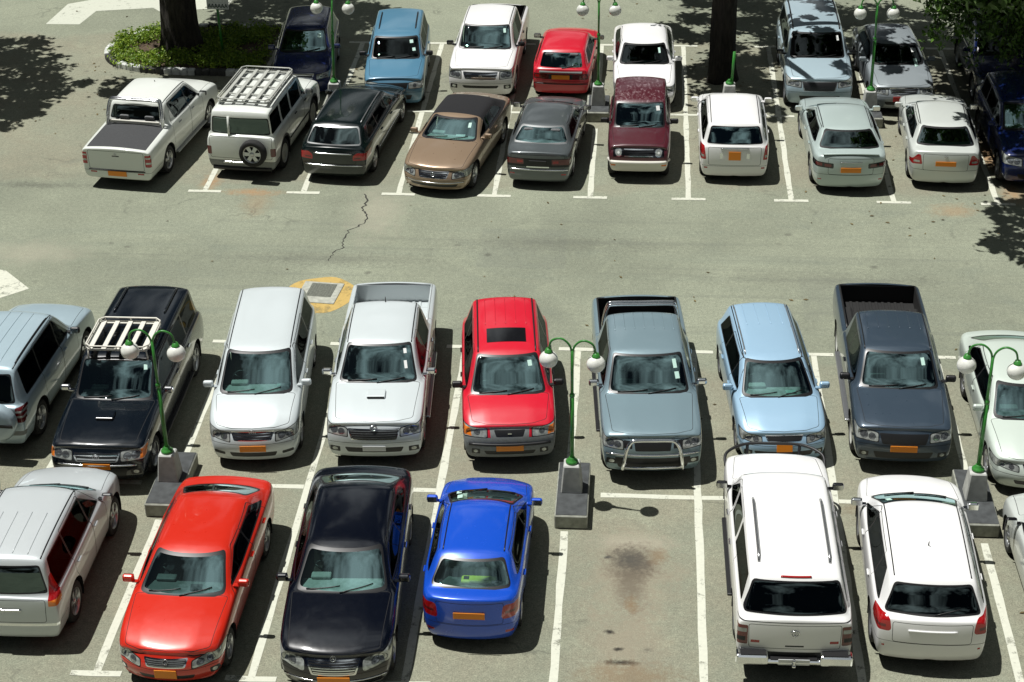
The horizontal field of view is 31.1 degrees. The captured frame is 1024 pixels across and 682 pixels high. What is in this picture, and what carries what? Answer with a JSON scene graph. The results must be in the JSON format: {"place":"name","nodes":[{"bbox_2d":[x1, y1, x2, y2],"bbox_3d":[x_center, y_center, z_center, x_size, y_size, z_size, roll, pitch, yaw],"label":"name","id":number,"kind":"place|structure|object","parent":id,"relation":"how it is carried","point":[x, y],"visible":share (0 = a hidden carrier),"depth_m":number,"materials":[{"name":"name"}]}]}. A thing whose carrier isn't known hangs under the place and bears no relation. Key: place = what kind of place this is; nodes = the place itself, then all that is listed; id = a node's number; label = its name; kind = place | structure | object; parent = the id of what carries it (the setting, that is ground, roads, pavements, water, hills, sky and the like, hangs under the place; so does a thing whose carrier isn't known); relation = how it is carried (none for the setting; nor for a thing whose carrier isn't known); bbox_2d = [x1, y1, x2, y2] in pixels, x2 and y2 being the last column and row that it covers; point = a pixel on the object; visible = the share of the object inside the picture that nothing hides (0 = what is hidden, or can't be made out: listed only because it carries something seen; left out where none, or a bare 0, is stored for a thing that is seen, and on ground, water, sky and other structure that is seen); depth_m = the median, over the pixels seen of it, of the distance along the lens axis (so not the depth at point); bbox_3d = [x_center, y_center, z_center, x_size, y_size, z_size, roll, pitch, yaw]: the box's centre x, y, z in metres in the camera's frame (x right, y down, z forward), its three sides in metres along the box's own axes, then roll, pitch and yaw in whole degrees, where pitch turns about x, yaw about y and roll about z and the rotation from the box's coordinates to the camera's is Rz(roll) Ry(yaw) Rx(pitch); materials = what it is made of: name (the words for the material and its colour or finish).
{"place":"outdoors","nodes":[
{"label":"outdoors","id":0,"kind":"place"},
{"bbox_2d":[112,27,278,68],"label":"island soil","id":1,"kind":"structure","parent":0,"point":[151,44],"depth_m":55.10,"materials":[{"name":"brown soil"}]},
{"bbox_2d":[158,0,203,56],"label":"shade tree","id":2,"kind":"object","parent":1,"relation":"on","point":[179,24],"visible":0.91,"depth_m":54.32,"materials":[{"name":"brown plant"}]},
{"bbox_2d":[107,17,281,69],"bbox_3d":[-9.545,-8.898,54.986,5.213,0.395,3.912,1,29,4],"label":"ground cover","id":3,"kind":"object","parent":1,"relation":"on","point":[211,42],"visible":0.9,"depth_m":54.49,"materials":[{"name":"green plant"}]},
{"bbox_2d":[206,0,228,55],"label":"sign post","id":4,"kind":"object","parent":1,"relation":"on","point":[217,5],"visible":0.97,"depth_m":53.75,"materials":[{"name":"green metal"}]},
{"bbox_2d":[0,0,1023,681],"bbox_3d":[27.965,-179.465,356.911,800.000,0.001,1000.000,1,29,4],"label":"asphalt ground","id":5,"kind":"structure","parent":0,"point":[72,232],"depth_m":42.47,"materials":[{"name":"grey asphalt"}]},
{"bbox_2d":[0,270,28,297],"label":"lane arrow","id":6,"kind":"object","parent":5,"relation":"on","point":[9,279],"visible":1,"depth_m":42.04,"materials":[{"name":"white paint"}]},
{"bbox_2d":[0,303,94,442],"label":"suv car","id":7,"kind":"object","parent":5,"relation":"on","point":[43,348],"visible":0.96,"depth_m":36.39,"materials":[{"name":"silver paint"}]},
{"bbox_2d":[0,467,121,636],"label":"suv car","id":8,"kind":"object","parent":5,"relation":"on","point":[58,525],"visible":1,"depth_m":30.85,"materials":[{"name":"silver paint"}]},
{"bbox_2d":[52,285,203,478],"bbox_3d":[-7.586,0.674,36.435,2.224,2.009,5.424,1,29,4],"label":"suv car","id":9,"kind":"object","parent":5,"relation":"on","point":[110,420],"visible":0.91,"depth_m":35.69,"materials":[{"name":"black paint"}]},
{"bbox_2d":[46,0,231,23],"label":"road arrow","id":10,"kind":"object","parent":5,"relation":"on","point":[76,13],"visible":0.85,"depth_m":58.72,"materials":[{"name":"white paint"}]},
{"bbox_2d":[82,78,217,179],"bbox_3d":[-9.433,-5.907,48.320,2.246,1.851,5.270,5,30,10],"label":"pickup truck","id":11,"kind":"object","parent":5,"relation":"on","point":[149,128],"visible":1,"depth_m":47.13,"materials":[{"name":"white paint"}]},
{"bbox_2d":[121,329,198,516],"bbox_3d":[-6.473,1.305,33.816,1.195,3.451,1.800,1,29,4],"label":"lamp post","id":12,"kind":"object","parent":5,"relation":"on","point":[176,468],"visible":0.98,"depth_m":34.04,"materials":[{"name":"green paint"}]},
{"bbox_2d":[104,23,280,75],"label":"island kerb","id":13,"kind":"structure","parent":5,"relation":"on","point":[182,70],"depth_m":53.51,"materials":[{"name":"white concrete"}]},
{"bbox_2d":[119,476,274,680],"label":"sedan car","id":14,"kind":"object","parent":5,"relation":"on","point":[209,548],"visible":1,"depth_m":30.61,"materials":[{"name":"red paint"}]},
{"bbox_2d":[203,287,316,459],"bbox_3d":[-4.966,0.554,36.929,2.104,1.660,4.970,-1,29,0],"label":"minivan car","id":15,"kind":"object","parent":5,"relation":"on","point":[260,394],"visible":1,"depth_m":36.09,"materials":[{"name":"white paint"}]},
{"bbox_2d":[207,65,319,171],"bbox_3d":[-6.515,-6.056,48.337,2.178,2.009,4.774,4,30,9],"label":"suv car","id":16,"kind":"object","parent":5,"relation":"on","point":[261,119],"visible":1,"depth_m":46.78,"materials":[{"name":"white paint"}]},
{"bbox_2d":[268,5,339,90],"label":"hatchback car","id":17,"kind":"object","parent":5,"relation":"on","point":[304,43],"visible":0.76,"depth_m":52.56,"materials":[{"name":"blue paint"}]},
{"bbox_2d":[290,277,353,312],"bbox_3d":[-4.325,-1.049,41.434,1.616,0.001,1.747,1,29,4],"label":"yellow ring marking","id":18,"kind":"object","parent":5,"relation":"on","point":[343,298],"visible":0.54,"depth_m":41.46,"materials":[{"name":"yellow paint"}]},
{"bbox_2d":[301,281,343,303],"bbox_3d":[-4.349,-1.102,41.498,0.920,0.038,0.980,4,30,9],"label":"manhole cover","id":19,"kind":"object","parent":5,"relation":"on","point":[323,292],"visible":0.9,"depth_m":41.51,"materials":[{"name":"concrete"}]},
{"bbox_2d":[310,0,353,106],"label":"lamp post","id":20,"kind":"object","parent":5,"relation":"on","point":[316,7],"visible":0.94,"depth_m":49.60,"materials":[{"name":"green metal"}]},
{"bbox_2d":[276,465,413,681],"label":"sedan car","id":21,"kind":"object","parent":5,"relation":"on","point":[348,578],"visible":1,"depth_m":30.49,"materials":[{"name":"black paint"}]},
{"bbox_2d":[328,194,368,260],"bbox_3d":[-3.802,-2.772,44.475,0.442,0.001,3.736,4,30,8],"label":"asphalt crack","id":22,"kind":"object","parent":5,"relation":"on","point":[358,225],"visible":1,"depth_m":44.76,"materials":[{"name":"black asphalt"}]},
{"bbox_2d":[301,83,406,175],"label":"estate car","id":23,"kind":"object","parent":5,"relation":"on","point":[350,129],"visible":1,"depth_m":46.67,"materials":[{"name":"black paint"}]},
{"bbox_2d":[322,282,437,455],"bbox_3d":[-2.576,0.283,37.148,2.244,1.850,5.701,0,29,1],"label":"pickup truck","id":24,"kind":"object","parent":5,"relation":"on","point":[381,392],"visible":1,"depth_m":36.01,"materials":[{"name":"white paint"}]},
{"bbox_2d":[359,8,432,102],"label":"hatchback car","id":25,"kind":"object","parent":5,"relation":"on","point":[400,52],"visible":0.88,"depth_m":51.54,"materials":[{"name":"blue metal"}]},
{"bbox_2d":[404,92,510,188],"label":"car","id":26,"kind":"object","parent":5,"relation":"on","point":[454,148],"visible":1,"depth_m":46.70,"materials":[{"name":"brown paint"}]},
{"bbox_2d":[423,477,542,638],"bbox_3d":[-0.543,3.503,31.808,2.047,1.430,4.164,2,30,4],"label":"sedan car","id":27,"kind":"object","parent":5,"relation":"on","point":[475,568],"visible":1,"depth_m":30.57,"materials":[{"name":"blue paint"}]},
{"bbox_2d":[447,3,529,93],"bbox_3d":[-0.630,-8.660,53.043,2.226,1.760,5.350,2,30,5],"label":"pickup truck","id":28,"kind":"object","parent":5,"relation":"on","point":[489,51],"visible":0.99,"depth_m":51.76,"materials":[{"name":"white paint"}]},
{"bbox_2d":[452,297,563,456],"bbox_3d":[-0.100,0.665,36.501,2.164,1.750,4.387,-1,29,-1],"label":"suv car","id":29,"kind":"object","parent":5,"relation":"on","point":[507,383],"visible":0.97,"depth_m":35.62,"materials":[{"name":"red paint"}]},
{"bbox_2d":[4,3,1023,612],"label":"fallen leaves","id":30,"kind":"object","parent":5,"relation":"on","point":[672,163],"visible":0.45,"depth_m":50.63,"materials":[{"name":"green plant"}]},
{"bbox_2d":[46,40,1023,681],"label":"bay markings","id":31,"kind":"object","parent":5,"relation":"on","point":[556,636],"visible":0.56,"depth_m":34.31,"materials":[{"name":"white paint"}]},
{"bbox_2d":[507,96,590,181],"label":"sedan car","id":32,"kind":"object","parent":5,"relation":"on","point":[548,132],"visible":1,"depth_m":46.46,"materials":[{"name":"grey paint"}]},
{"bbox_2d":[533,27,603,92],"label":"hatchback car","id":33,"kind":"object","parent":5,"relation":"on","point":[565,59],"visible":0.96,"depth_m":51.21,"materials":[{"name":"red paint"}]},
{"bbox_2d":[539,337,604,528],"bbox_3d":[1.088,1.471,33.307,1.185,3.450,1.800,1,29,4],"label":"lamp post","id":34,"kind":"object","parent":5,"relation":"on","point":[572,496],"visible":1,"depth_m":33.43,"materials":[{"name":"green paint"}]},
{"bbox_2d":[577,0,620,121],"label":"lamp post","id":35,"kind":"object","parent":5,"relation":"on","point":[598,100],"visible":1,"depth_m":49.88,"materials":[{"name":"green paint"}]},
{"bbox_2d":[601,76,678,173],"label":"suv car","id":36,"kind":"object","parent":5,"relation":"on","point":[639,120],"visible":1,"depth_m":46.88,"materials":[{"name":"red paint"}]},
{"bbox_2d":[607,23,681,102],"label":"sedan car","id":37,"kind":"object","parent":5,"relation":"on","point":[644,49],"visible":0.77,"depth_m":51.24,"materials":[{"name":"white paint"}]},
{"bbox_2d":[589,295,706,470],"bbox_3d":[2.625,0.567,36.494,2.282,1.853,5.650,-1,29,0],"label":"pickup truck","id":38,"kind":"object","parent":5,"relation":"on","point":[643,383],"visible":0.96,"depth_m":35.45,"materials":[{"name":"grey paint"}]},
{"bbox_2d":[706,0,738,84],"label":"shade tree","id":39,"kind":"object","parent":5,"relation":"on","point":[722,48],"visible":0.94,"depth_m":51.74,"materials":[{"name":"brown plant"}]},
{"bbox_2d":[722,51,735,92],"bbox_3d":[5.926,-7.039,49.989,0.620,1.752,1.300,1,29,4],"label":"lamp post","id":40,"kind":"object","parent":5,"relation":"on","point":[729,86],"visible":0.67,"depth_m":49.90,"materials":[{"name":"green metal"}]},
{"bbox_2d":[691,93,771,175],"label":"minivan car","id":41,"kind":"object","parent":5,"relation":"on","point":[733,132],"visible":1,"depth_m":46.21,"materials":[{"name":"white paint"}]},
{"bbox_2d":[716,302,829,456],"bbox_3d":[5.112,0.740,36.497,2.078,1.477,4.509,-1,29,0],"label":"hatchback car","id":42,"kind":"object","parent":5,"relation":"on","point":[770,387],"visible":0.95,"depth_m":35.87,"materials":[{"name":"blue paint"}]},
{"bbox_2d":[716,442,852,667],"bbox_3d":[4.647,3.389,31.437,2.227,1.847,5.543,1,29,3],"label":"car","id":43,"kind":"object","parent":5,"relation":"on","point":[787,586],"visible":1,"depth_m":29.66,"materials":[{"name":"white paint"}]},
{"bbox_2d":[776,0,856,102],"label":"suv car","id":44,"kind":"object","parent":5,"relation":"on","point":[812,54],"visible":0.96,"depth_m":50.86,"materials":[{"name":"silver paint"}]},
{"bbox_2d":[795,97,885,186],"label":"sedan car","id":45,"kind":"object","parent":5,"relation":"on","point":[843,142],"visible":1,"depth_m":45.71,"materials":[{"name":"paint"}]},
{"bbox_2d":[854,0,899,127],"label":"lamp post","id":46,"kind":"object","parent":5,"relation":"on","point":[870,91],"visible":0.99,"depth_m":49.04,"materials":[{"name":"metal"}]},
{"bbox_2d":[852,23,934,107],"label":"sedan car","id":47,"kind":"object","parent":5,"relation":"on","point":[901,67],"visible":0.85,"depth_m":50.71,"materials":[{"name":"silver paint"}]},
{"bbox_2d":[833,283,955,460],"bbox_3d":[7.569,0.378,36.813,2.226,1.728,5.820,2,30,4],"label":"pickup truck","id":48,"kind":"object","parent":5,"relation":"on","point":[895,404],"visible":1,"depth_m":35.64,"materials":[{"name":"paint"}]},
{"bbox_2d":[851,475,986,659],"bbox_3d":[6.923,3.539,31.277,2.192,1.679,4.628,2,30,5],"label":"crossover car","id":49,"kind":"object","parent":5,"relation":"on","point":[926,599],"visible":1,"depth_m":29.80,"materials":[{"name":"white paint"}]},
{"bbox_2d":[895,94,979,182],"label":"sedan car","id":50,"kind":"object","parent":5,"relation":"on","point":[940,139],"visible":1,"depth_m":45.81,"materials":[{"name":"silver paint"}]},
{"bbox_2d":[913,0,1023,15],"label":"shade tree","id":51,"kind":"object","parent":5,"relation":"on","point":[999,5],"visible":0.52,"depth_m":38.96,"materials":[{"name":"green plant"}]},
{"bbox_2d":[915,0,1023,69],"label":"hanging branch","id":52,"kind":"object","parent":51,"relation":"attached to","point":[987,27],"visible":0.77,"depth_m":48.07,"materials":[{"name":"green plant"}]},
{"bbox_2d":[951,343,1023,536],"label":"lamp post","id":53,"kind":"object","parent":5,"relation":"on","point":[971,483],"visible":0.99,"depth_m":33.00,"materials":[{"name":"green paint"}]},
{"bbox_2d":[953,8,1023,100],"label":"suv car","id":54,"kind":"object","parent":5,"relation":"on","point":[976,76],"visible":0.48,"depth_m":50.75,"materials":[{"name":"paint"}]},
{"bbox_2d":[958,330,1023,487],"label":"sedan car","id":55,"kind":"object","parent":5,"relation":"on","point":[1003,454],"visible":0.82,"depth_m":35.16,"materials":[{"name":"white paint"}]},
{"bbox_2d":[974,70,1023,180],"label":"suv car","id":56,"kind":"object","parent":5,"relation":"on","point":[999,110],"visible":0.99,"depth_m":46.73,"materials":[{"name":"blue paint"}]},
{"bbox_2d":[1002,493,1023,588],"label":"sedan car","id":57,"kind":"object","parent":5,"relation":"on","point":[1013,518],"visible":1,"depth_m":31.88,"materials":[{"name":"silver paint"}]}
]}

